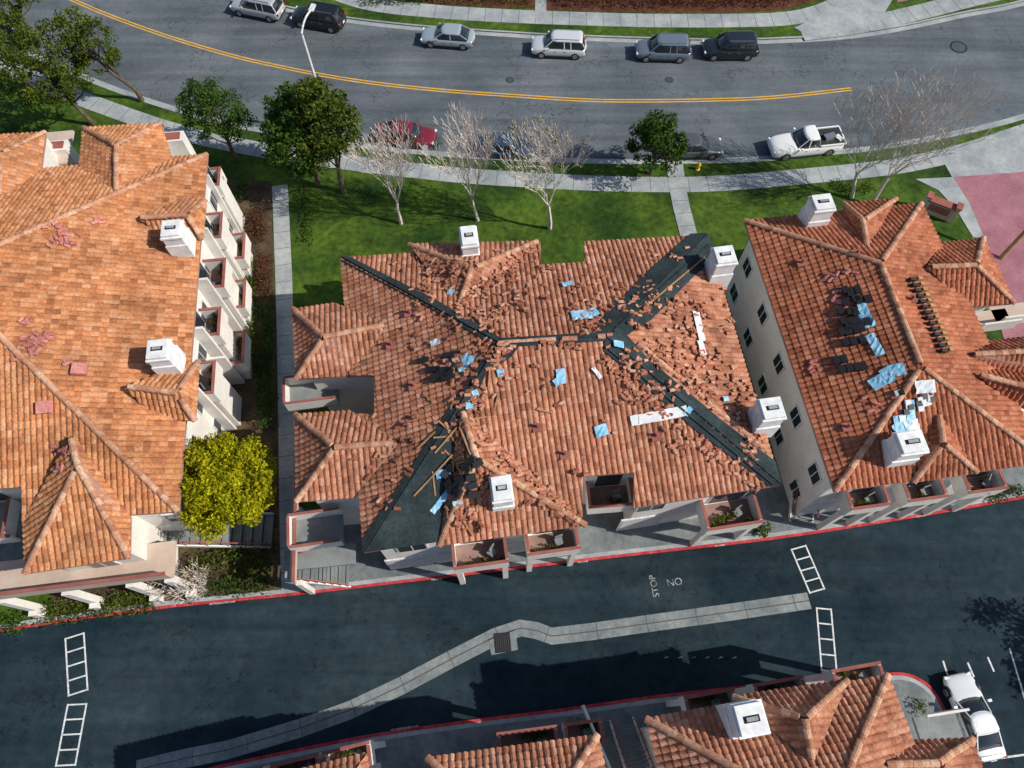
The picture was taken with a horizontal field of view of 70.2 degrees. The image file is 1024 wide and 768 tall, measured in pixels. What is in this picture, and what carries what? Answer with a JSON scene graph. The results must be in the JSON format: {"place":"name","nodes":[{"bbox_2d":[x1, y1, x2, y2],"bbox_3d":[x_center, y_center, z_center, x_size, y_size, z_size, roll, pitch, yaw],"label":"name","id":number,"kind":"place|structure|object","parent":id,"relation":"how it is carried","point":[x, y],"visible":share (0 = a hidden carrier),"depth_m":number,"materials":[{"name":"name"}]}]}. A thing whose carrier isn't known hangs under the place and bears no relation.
{"place":"outdoors","nodes":[
{"label":"outdoors","id":0,"kind":"place"},
{"bbox_2d":[272,164,696,593],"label":"footpath","id":1,"kind":"structure","parent":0,"point":[284,289],"depth_m":51.70,"materials":[{"name":"concrete"}]},
{"bbox_2d":[0,499,1023,767],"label":"driveway road","id":2,"kind":"structure","parent":0,"point":[922,597],"depth_m":42.55,"materials":[{"name":"black asphalt"}]},
{"bbox_2d":[55,703,86,766],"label":"road marking","id":3,"kind":"object","parent":2,"relation":"on","point":[62,734],"visible":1,"depth_m":40.54,"materials":[{"name":"white paint"}]},
{"bbox_2d":[65,632,87,696],"bbox_3d":[-25.186,16.179,42.095,1.140,0.006,3.308,-16,66,-7],"label":"road marking","id":4,"kind":"object","parent":2,"relation":"on","point":[66,652],"visible":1,"depth_m":42.08,"materials":[{"name":"white paint"}]},
{"bbox_2d":[258,740,385,767],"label":"walls","id":5,"kind":"structure","parent":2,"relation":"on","point":[368,747],"depth_m":35.68,"materials":[{"name":"paint"}]},
{"bbox_2d":[302,752,368,767],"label":"tiled roof","id":6,"kind":"structure","parent":5,"relation":"on","point":[358,760],"depth_m":33.58,"materials":[{"name":"tile"}]},
{"bbox_2d":[136,592,811,767],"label":"concrete gutter","id":7,"kind":"object","parent":2,"relation":"on","point":[339,713],"visible":1,"depth_m":42.33,"materials":[{"name":"grey concrete"}]},
{"bbox_2d":[494,632,510,652],"bbox_3d":[-0.559,15.111,42.574,0.950,0.033,1.100,-5,65,-2],"label":"drain grate","id":8,"kind":"object","parent":7,"relation":"on","point":[502,642],"visible":1,"depth_m":42.57,"materials":[{"name":"metal"}]},
{"bbox_2d":[496,718,604,746],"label":"walls","id":9,"kind":"structure","parent":2,"relation":"on","point":[514,737],"depth_m":35.82,"materials":[{"name":"paint"}]},
{"bbox_2d":[425,732,605,767],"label":"tiled roof","id":10,"kind":"structure","parent":9,"relation":"on","point":[584,751],"depth_m":33.09,"materials":[{"name":"tile"}]},
{"bbox_2d":[522,723,594,740],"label":"balcony plants","id":11,"kind":"object","parent":9,"relation":"on","point":[536,736],"visible":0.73,"depth_m":35.50,"materials":[{"name":"green plant"}]},
{"bbox_2d":[209,672,945,767],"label":"red kerb","id":12,"kind":"structure","parent":2,"relation":"on","point":[311,749],"depth_m":40.71,"materials":[{"name":"paint"}]},
{"bbox_2d":[581,661,969,767],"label":"walls","id":13,"kind":"structure","parent":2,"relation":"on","point":[941,724],"depth_m":37.26,"materials":[{"name":"paint"}]},
{"bbox_2d":[693,669,859,704],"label":"balcony plants","id":14,"kind":"object","parent":13,"relation":"on","point":[853,673],"visible":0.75,"depth_m":37.13,"materials":[{"name":"green plant"}]},
{"bbox_2d":[644,672,982,767],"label":"tiled roof","id":15,"kind":"structure","parent":13,"relation":"on","point":[845,722],"depth_m":32.90,"materials":[{"name":"tile"}]},
{"bbox_2d":[716,699,770,739],"bbox_3d":[10.384,15.117,32.846,1.440,3.085,1.440,-9,65,-4],"label":"chimney","id":16,"kind":"object","parent":15,"relation":"on","point":[744,719],"visible":0.94,"depth_m":31.66,"materials":[{"name":"paint"}]},
{"bbox_2d":[791,545,824,593],"bbox_3d":[18.028,11.271,44.384,1.040,0.006,2.773,-13,66,-6],"label":"road marking","id":17,"kind":"object","parent":2,"relation":"on","point":[807,569],"visible":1,"depth_m":44.37,"materials":[{"name":"white paint"}]},
{"bbox_2d":[816,607,836,670],"bbox_3d":[18.428,14.953,42.667,0.940,0.006,3.555,5,65,2],"label":"road marking","id":18,"kind":"object","parent":2,"relation":"on","point":[819,638],"visible":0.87,"depth_m":42.68,"materials":[{"name":"white paint"}]},
{"bbox_2d":[941,671,1007,762],"bbox_3d":[25.655,18.428,40.371,2.220,1.358,4.491,-9,65,-4],"label":"sedan","id":19,"kind":"object","parent":2,"relation":"on","point":[978,721],"visible":0.85,"depth_m":39.99,"materials":[{"name":"white paint"}]},
{"bbox_2d":[0,0,1023,158],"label":"road","id":20,"kind":"structure","parent":0,"point":[156,67],"depth_m":61.91,"materials":[{"name":"grey asphalt"}]},
{"bbox_2d":[229,0,285,22],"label":"parked car","id":21,"kind":"object","parent":20,"relation":"on","point":[270,11],"visible":1,"depth_m":63.91,"materials":[{"name":"grey paint"}]},
{"bbox_2d":[300,3,330,133],"bbox_3d":[-14.228,-23.352,54.878,0.439,10.066,2.596,18,66,8],"label":"street lamp","id":22,"kind":"object","parent":20,"relation":"on","point":[312,7],"visible":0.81,"depth_m":50.88,"materials":[{"name":"white metal"}]},
{"bbox_2d":[290,0,346,33],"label":"parked car","id":23,"kind":"object","parent":20,"relation":"on","point":[330,18],"visible":0.88,"depth_m":63.22,"materials":[{"name":"black paint"}]},
{"bbox_2d":[376,120,436,149],"bbox_3d":[-8.408,-19.992,58.193,4.690,1.529,2.180,6,65,3],"label":"parked car","id":24,"kind":"object","parent":20,"relation":"on","point":[428,134],"visible":0.71,"depth_m":57.79,"materials":[{"name":"red paint"}]},
{"bbox_2d":[420,22,475,50],"bbox_3d":[-5.534,-30.102,62.907,4.690,1.529,2.180,5,65,3],"label":"parked car","id":25,"kind":"object","parent":20,"relation":"on","point":[455,35],"visible":1,"depth_m":62.50,"materials":[{"name":"grey paint"}]},
{"bbox_2d":[70,0,851,102],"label":"road centre line","id":26,"kind":"object","parent":20,"relation":"on","point":[456,90],"visible":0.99,"depth_m":61.13,"materials":[{"name":"yellow paint"}]},
{"bbox_2d":[476,132,535,160],"bbox_3d":[-0.477,-18.876,57.673,4.690,1.529,2.180,3,65,2],"label":"parked car","id":27,"kind":"object","parent":20,"relation":"on","point":[507,147],"visible":0.42,"depth_m":57.22,"materials":[{"name":"blue paint"}]},
{"bbox_2d":[3,0,1023,163],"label":"street kerb","id":28,"kind":"structure","parent":20,"relation":"on","point":[634,39],"depth_m":63.53,"materials":[{"name":"concrete"}]},
{"bbox_2d":[531,29,586,59],"bbox_3d":[4.018,-29.121,62.268,4.740,1.858,2.260,3,65,1],"label":"parked car","id":29,"kind":"object","parent":20,"relation":"on","point":[566,43],"visible":1,"depth_m":61.79,"materials":[{"name":"white paint"}]},
{"bbox_2d":[635,33,691,63],"bbox_3d":[12.932,-28.724,62.083,4.740,1.858,2.260,2,65,1],"label":"parked car","id":30,"kind":"object","parent":20,"relation":"on","point":[676,47],"visible":1,"depth_m":61.62,"materials":[{"name":"blue paint"}]},
{"bbox_2d":[664,132,723,160],"bbox_3d":[14.370,-18.875,57.672,4.690,1.529,2.180,-1,65,-1],"label":"parked car","id":31,"kind":"object","parent":20,"relation":"on","point":[702,146],"visible":0.63,"depth_m":57.29,"materials":[{"name":"grey paint"}]},
{"bbox_2d":[701,31,759,61],"bbox_3d":[18.704,-28.923,62.176,4.740,1.858,2.260,0,65,0],"label":"parked car","id":32,"kind":"object","parent":20,"relation":"on","point":[743,45],"visible":1,"depth_m":61.73,"materials":[{"name":"black paint"}]},
{"bbox_2d":[767,125,846,160],"bbox_3d":[23.295,-19.211,57.589,5.839,1.964,2.380,-7,65,-3],"label":"pickup truck","id":33,"kind":"object","parent":20,"relation":"on","point":[808,141],"visible":0.96,"depth_m":57.25,"materials":[{"name":"white paint"}]},
{"bbox_2d":[950,41,966,52],"bbox_3d":[38.814,-29.284,63.293,1.500,0.010,1.500,0,65,0],"label":"manhole cover","id":34,"kind":"object","parent":20,"relation":"on","point":[958,47],"visible":1,"depth_m":63.27,"materials":[{"name":"metal"}]},
{"bbox_2d":[0,46,1023,631],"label":"lawn","id":35,"kind":"structure","parent":0,"point":[358,218],"depth_m":55.98,"materials":[{"name":"green plant"}]},
{"bbox_2d":[0,610,27,637],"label":"hedge","id":36,"kind":"object","parent":35,"relation":"on","point":[15,619],"visible":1,"depth_m":42.55,"materials":[{"name":"green plant"}]},
{"bbox_2d":[0,10,29,86],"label":"street tree","id":37,"kind":"object","parent":35,"relation":"on","point":[3,37],"visible":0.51,"depth_m":57.48,"materials":[{"name":"green plant"}]},
{"bbox_2d":[0,0,41,44],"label":"street tree","id":38,"kind":"object","parent":35,"relation":"on","point":[16,10],"visible":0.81,"depth_m":59.55,"materials":[{"name":"green plant"}]},
{"bbox_2d":[0,18,95,125],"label":"street tree","id":39,"kind":"object","parent":35,"relation":"on","point":[56,76],"visible":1,"depth_m":53.66,"materials":[{"name":"green plant"}]},
{"bbox_2d":[51,6,144,101],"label":"street tree","id":40,"kind":"object","parent":35,"relation":"on","point":[110,56],"visible":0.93,"depth_m":55.07,"materials":[{"name":"green plant"}]},
{"bbox_2d":[50,181,279,615],"bbox_3d":[-20.945,-0.988,50.023,14.004,0.062,32.821,0,65,0],"label":"planting bed","id":41,"kind":"object","parent":35,"relation":"on","point":[259,192],"visible":0.41,"depth_m":48.07,"materials":[{"name":"soil"}]},
{"bbox_2d":[31,582,167,628],"bbox_3d":[-24.241,13.095,43.033,7.837,1.334,1.909,-8,65,-3],"label":"hedge","id":42,"kind":"object","parent":41,"relation":"on","point":[105,608],"visible":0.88,"depth_m":42.87,"materials":[{"name":"green plant"}]},
{"bbox_2d":[147,562,184,600],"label":"bare shrub tree","id":43,"kind":"object","parent":41,"relation":"on","point":[178,571],"visible":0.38,"depth_m":41.69,"materials":[{"name":"grey plant"}]},
{"bbox_2d":[166,556,210,605],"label":"bare shrub tree","id":44,"kind":"object","parent":41,"relation":"on","point":[198,578],"visible":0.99,"depth_m":41.26,"materials":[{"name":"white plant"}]},
{"bbox_2d":[173,572,276,604],"bbox_3d":[-17.201,12.116,43.531,6.206,1.225,1.646,-5,65,-2],"label":"hedge","id":45,"kind":"object","parent":41,"relation":"on","point":[217,586],"visible":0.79,"depth_m":43.46,"materials":[{"name":"green plant"}]},
{"bbox_2d":[178,431,277,543],"bbox_3d":[-16.072,6.271,42.120,5.780,8.192,6.401,0,65,0],"label":"broadleaf tree","id":46,"kind":"object","parent":41,"relation":"on","point":[219,470],"visible":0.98,"depth_m":39.76,"materials":[{"name":"yellow plant"}]},
{"bbox_2d":[184,539,278,574],"bbox_3d":[-16.989,10.376,44.184,5.714,1.485,1.882,-10,65,-5],"label":"hedge","id":47,"kind":"object","parent":41,"relation":"on","point":[220,554],"visible":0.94,"depth_m":44.06,"materials":[{"name":"green plant"}]},
{"bbox_2d":[232,180,250,201],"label":"hedge","id":48,"kind":"object","parent":41,"relation":"on","point":[238,190],"visible":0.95,"depth_m":55.93,"materials":[{"name":"green plant"}]},
{"bbox_2d":[216,558,276,585],"bbox_3d":[-16.028,11.397,43.949,3.606,0.940,1.515,-9,65,-4],"label":"hedge","id":49,"kind":"object","parent":41,"relation":"on","point":[245,570],"visible":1,"depth_m":43.89,"materials":[{"name":"green plant"}]},
{"bbox_2d":[244,260,259,365],"bbox_3d":[-18.540,-5.233,51.683,1.227,1.185,8.806,-10,65,-5],"label":"hedge","id":50,"kind":"object","parent":41,"relation":"on","point":[252,323],"visible":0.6,"depth_m":51.06,"materials":[{"name":"green plant"}]},
{"bbox_2d":[242,202,268,242],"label":"hedge","id":51,"kind":"object","parent":41,"relation":"on","point":[255,233],"visible":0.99,"depth_m":54.54,"materials":[{"name":"red plant"}]},
{"bbox_2d":[252,249,275,300],"bbox_3d":[-17.933,-7.925,52.734,1.475,1.383,4.448,-10,65,-5],"label":"hedge","id":52,"kind":"object","parent":41,"relation":"on","point":[263,274],"visible":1,"depth_m":52.62,"materials":[{"name":"red plant"}]},
{"bbox_2d":[251,353,279,430],"bbox_3d":[-16.592,0.520,48.810,1.875,1.454,5.950,-13,66,-6],"label":"hedge","id":53,"kind":"object","parent":41,"relation":"on","point":[263,394],"visible":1,"depth_m":48.69,"materials":[{"name":"green plant"}]},
{"bbox_2d":[253,300,277,362],"bbox_3d":[-17.113,-3.696,50.791,1.522,1.469,5.039,-11,66,-5],"label":"hedge","id":54,"kind":"object","parent":41,"relation":"on","point":[267,337],"visible":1,"depth_m":50.66,"materials":[{"name":"green plant"}]},
{"bbox_2d":[172,75,258,162],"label":"street tree","id":55,"kind":"object","parent":35,"relation":"on","point":[204,95],"visible":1,"depth_m":52.69,"materials":[{"name":"green plant"}]},
{"bbox_2d":[257,80,344,186],"bbox_3d":[-15.091,-17.168,52.801,6.611,8.661,6.312,0,65,0],"label":"street tree","id":56,"kind":"object","parent":35,"relation":"on","point":[275,120],"visible":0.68,"depth_m":50.24,"materials":[{"name":"green plant"}]},
{"bbox_2d":[297,184,314,245],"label":"hedge","id":57,"kind":"object","parent":35,"relation":"on","point":[306,217],"visible":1,"depth_m":55.17,"materials":[{"name":"green plant"}]},
{"bbox_2d":[289,74,366,193],"bbox_3d":[-12.904,-17.205,51.766,5.728,10.549,5.231,0,65,0],"label":"street tree","id":58,"kind":"object","parent":35,"relation":"on","point":[334,107],"visible":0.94,"depth_m":49.37,"materials":[{"name":"green plant"}]},
{"bbox_2d":[343,114,429,224],"bbox_3d":[-8.423,-14.339,51.372,5.818,8.841,4.221,-18,66,-8],"label":"bare street tree","id":59,"kind":"object","parent":35,"relation":"on","point":[379,160],"visible":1,"depth_m":49.02,"materials":[{"name":"grey plant"}]},
{"bbox_2d":[417,101,500,221],"bbox_3d":[-3.342,-14.104,50.321,4.431,10.564,5.822,30,69,13],"label":"bare street tree","id":60,"kind":"object","parent":35,"relation":"on","point":[467,142],"visible":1,"depth_m":48.15,"materials":[{"name":"grey plant"}]},
{"bbox_2d":[491,113,598,229],"bbox_3d":[2.083,-13.882,50.690,6.544,9.676,5.478,-38,71,-16],"label":"bare street tree","id":61,"kind":"object","parent":35,"relation":"on","point":[555,142],"visible":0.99,"depth_m":48.13,"materials":[{"name":"grey plant"}]},
{"bbox_2d":[623,109,689,174],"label":"street tree","id":62,"kind":"object","parent":35,"relation":"on","point":[654,132],"visible":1,"depth_m":53.33,"materials":[{"name":"green plant"}]},
{"bbox_2d":[831,178,875,195],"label":"shrub","id":63,"kind":"object","parent":35,"relation":"on","point":[845,186],"visible":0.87,"depth_m":56.35,"materials":[{"name":"green plant"}]},
{"bbox_2d":[833,81,932,198],"bbox_3d":[25.505,-16.666,52.555,6.605,8.695,6.257,0,65,0],"label":"bare street tree","id":64,"kind":"object","parent":35,"relation":"on","point":[874,115],"visible":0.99,"depth_m":50.62,"materials":[{"name":"grey plant"}]},
{"bbox_2d":[871,63,1012,200],"bbox_3d":[28.029,-16.773,51.185,7.862,11.244,7.319,29,68,13],"label":"bare street tree","id":65,"kind":"object","parent":35,"relation":"on","point":[907,159],"visible":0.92,"depth_m":48.66,"materials":[{"name":"grey plant"}]},
{"bbox_2d":[922,190,963,222],"bbox_3d":[32.265,-13.326,54.879,2.620,1.590,0.680,26,68,12],"label":"monument sign","id":66,"kind":"object","parent":35,"relation":"on","point":[943,209],"visible":0.93,"depth_m":54.54,"materials":[{"name":"red paint"}]},
{"bbox_2d":[986,483,1023,503],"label":"hedge","id":67,"kind":"object","parent":35,"relation":"on","point":[998,497],"visible":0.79,"depth_m":45.97,"materials":[{"name":"green plant"}]},
{"bbox_2d":[0,172,1023,585],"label":"pavement","id":68,"kind":"structure","parent":0,"point":[996,202],"depth_m":45.67,"materials":[{"name":"concrete"}]},
{"bbox_2d":[753,520,771,537],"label":"shrub","id":69,"kind":"object","parent":68,"relation":"on","point":[763,528],"visible":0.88,"depth_m":44.75,"materials":[{"name":"green plant"}]},
{"bbox_2d":[998,230,1023,259],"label":"timber pole","id":70,"kind":"object","parent":68,"relation":"on","point":[1010,247],"visible":1,"depth_m":52.89,"materials":[{"name":"brown wood"}]},
{"bbox_2d":[0,58,1023,191],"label":"sidewalk","id":71,"kind":"structure","parent":0,"point":[1002,152],"depth_m":57.39,"materials":[{"name":"concrete"}]},
{"bbox_2d":[245,680,938,767],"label":"pavement","id":72,"kind":"structure","parent":0,"point":[413,751],"depth_m":40.44,"materials":[{"name":"concrete"}]},
{"bbox_2d":[282,0,1019,40],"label":"lawn","id":73,"kind":"structure","parent":0,"point":[760,32],"depth_m":64.36,"materials":[{"name":"green plant"}]},
{"bbox_2d":[406,0,906,12],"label":"planting bed","id":74,"kind":"object","parent":73,"relation":"on","point":[718,8],"visible":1,"depth_m":65.37,"materials":[{"name":"soil"}]},
{"bbox_2d":[547,0,792,10],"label":"shrub border","id":75,"kind":"object","parent":74,"relation":"on","point":[677,1],"visible":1,"depth_m":65.06,"materials":[{"name":"red plant"}]},
{"bbox_2d":[334,0,999,40],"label":"sidewalk","id":76,"kind":"structure","parent":0,"point":[831,19],"depth_m":64.75,"materials":[{"name":"concrete"}]},
{"bbox_2d":[916,177,982,237],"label":"footpath","id":77,"kind":"structure","parent":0,"point":[948,188],"depth_m":56.25,"materials":[{"name":"concrete"}]},
{"label":"ground","id":78,"kind":"structure","parent":0,"visible":0},
{"bbox_2d":[0,130,273,617],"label":"walls","id":79,"kind":"structure","parent":78,"relation":"on","point":[155,545],"depth_m":44.77,"materials":[{"name":"paint"}]},
{"bbox_2d":[0,121,208,574],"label":"tiled roof","id":80,"kind":"structure","parent":79,"relation":"on","point":[112,295],"depth_m":40.56,"materials":[{"name":"tile"}]},
{"bbox_2d":[11,216,105,473],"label":"loose roof tiles","id":81,"kind":"object","parent":80,"relation":"on","point":[32,339],"visible":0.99,"depth_m":39.49,"materials":[{"name":"ceramic"}]},
{"bbox_2d":[35,362,87,413],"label":"roof vents","id":82,"kind":"object","parent":80,"relation":"on","point":[45,407],"visible":1,"depth_m":38.49,"materials":[{"name":"pink metal"}]},
{"bbox_2d":[145,338,185,374],"bbox_3d":[-19.124,-1.421,40.227,1.290,2.485,1.340,-6,65,-3],"label":"chimney","id":83,"kind":"object","parent":80,"relation":"on","point":[165,356],"visible":0.92,"depth_m":39.51,"materials":[{"name":"paint"}]},
{"bbox_2d":[160,219,195,257],"bbox_3d":[-20.204,-8.765,44.093,1.290,2.485,1.340,-6,65,-3],"label":"chimney","id":84,"kind":"object","parent":80,"relation":"on","point":[177,238],"visible":0.99,"depth_m":43.49,"materials":[{"name":"paint"}]},
{"bbox_2d":[207,177,242,385],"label":"balcony plants","id":85,"kind":"object","parent":79,"relation":"on","point":[215,317],"visible":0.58,"depth_m":47.28,"materials":[{"name":"green plant"}]},
{"bbox_2d":[0,492,1023,631],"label":"red kerb","id":86,"kind":"structure","parent":78,"relation":"on","point":[578,558],"depth_m":44.41,"materials":[{"name":"paint"}]},
{"bbox_2d":[282,375,818,594],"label":"walls","id":87,"kind":"structure","parent":78,"relation":"on","point":[315,539],"depth_m":41.64,"materials":[{"name":"paint"}]},
{"bbox_2d":[290,235,776,552],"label":"tiled roof","id":88,"kind":"structure","parent":87,"relation":"on","point":[358,329],"depth_m":39.15,"materials":[{"name":"tile"}]},
{"bbox_2d":[459,225,479,256],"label":"chimney","id":89,"kind":"object","parent":88,"relation":"on","point":[469,242],"visible":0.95,"depth_m":43.15,"materials":[{"name":"paint"}]},
{"bbox_2d":[416,352,552,536],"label":"roofing bundles","id":90,"kind":"object","parent":88,"relation":"on","point":[451,486],"visible":0.98,"depth_m":37.46,"materials":[{"name":"black"}]},
{"bbox_2d":[489,474,514,511],"bbox_3d":[-0.522,5.749,37.546,1.140,2.885,1.440,-7,65,-3],"label":"chimney","id":91,"kind":"object","parent":88,"relation":"on","point":[501,490],"visible":0.91,"depth_m":36.40,"materials":[{"name":"paint"}]},
{"bbox_2d":[386,294,661,459],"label":"roof vents","id":92,"kind":"object","parent":88,"relation":"on","point":[537,427],"visible":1,"depth_m":38.64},
{"bbox_2d":[349,244,765,533],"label":"loose roof tiles","id":93,"kind":"object","parent":88,"relation":"on","point":[485,488],"visible":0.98,"depth_m":38.95,"materials":[{"name":"orange ceramic"}]},
{"bbox_2d":[430,281,729,513],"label":"plastic sheets","id":94,"kind":"object","parent":88,"relation":"on","point":[602,429],"visible":0.95,"depth_m":38.61,"materials":[{"name":"plastic"}]},
{"bbox_2d":[341,233,781,552],"bbox_3d":[2.117,-1.792,40.286,22.918,3.555,18.440,-8,65,-4],"label":"roof underlay","id":95,"kind":"object","parent":87,"relation":"on","point":[415,520],"visible":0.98,"depth_m":38.76,"materials":[{"name":"fabric"}]},
{"bbox_2d":[413,243,773,496],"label":"roof battens","id":96,"kind":"object","parent":95,"relation":"on","point":[645,379],"visible":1,"depth_m":38.68,"materials":[{"name":"wood"}]},
{"bbox_2d":[465,494,753,564],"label":"balcony plants","id":97,"kind":"object","parent":87,"relation":"on","point":[725,517],"visible":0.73,"depth_m":41.46,"materials":[{"name":"green plant"}]},
{"bbox_2d":[704,245,737,286],"bbox_3d":[12.420,-6.915,43.782,1.340,3.285,1.340,-7,65,-3],"label":"chimney","id":98,"kind":"object","parent":87,"relation":"on","point":[720,263],"visible":0.92,"depth_m":42.71,"materials":[{"name":"paint"}]},
{"bbox_2d":[747,396,786,437],"bbox_3d":[13.701,1.902,39.671,1.340,3.285,1.340,-7,65,-3],"label":"chimney","id":99,"kind":"object","parent":87,"relation":"on","point":[768,416],"visible":0.92,"depth_m":38.49,"materials":[{"name":"paint"}]},
{"bbox_2d":[724,241,1023,529],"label":"walls","id":100,"kind":"structure","parent":78,"relation":"on","point":[799,461],"depth_m":44.49,"materials":[{"name":"paint"}]},
{"bbox_2d":[743,196,1023,492],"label":"tiled roof","id":101,"kind":"structure","parent":100,"relation":"on","point":[971,420],"depth_m":41.24,"materials":[{"name":"tile"}]},
{"bbox_2d":[797,193,835,227],"bbox_3d":[18.835,-10.437,45.314,1.390,3.085,1.290,-7,65,-3],"label":"chimney","id":102,"kind":"object","parent":101,"relation":"on","point":[818,210],"visible":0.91,"depth_m":44.28,"materials":[{"name":"paint"}]},
{"bbox_2d":[807,267,898,412],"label":"loose roof tiles","id":103,"kind":"object","parent":101,"relation":"on","point":[837,301],"visible":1,"depth_m":42.06,"materials":[{"name":"ceramic"}]},
{"bbox_2d":[796,249,917,431],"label":"roof vents","id":104,"kind":"object","parent":101,"relation":"on","point":[846,425],"visible":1,"depth_m":41.42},
{"bbox_2d":[832,276,954,421],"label":"roofing bundles","id":105,"kind":"object","parent":101,"relation":"on","point":[854,324],"visible":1,"depth_m":40.93,"materials":[{"name":"black"}]},
{"bbox_2d":[857,302,935,431],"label":"plastic sheets","id":106,"kind":"object","parent":101,"relation":"on","point":[886,375],"visible":0.94,"depth_m":39.46,"materials":[{"name":"blue plastic"}]},
{"bbox_2d":[881,429,929,467],"bbox_3d":[20.570,3.558,38.678,1.540,3.085,1.340,-7,65,-3],"label":"chimney","id":107,"kind":"object","parent":100,"relation":"on","point":[910,447],"visible":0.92,"depth_m":37.57,"materials":[{"name":"paint"}]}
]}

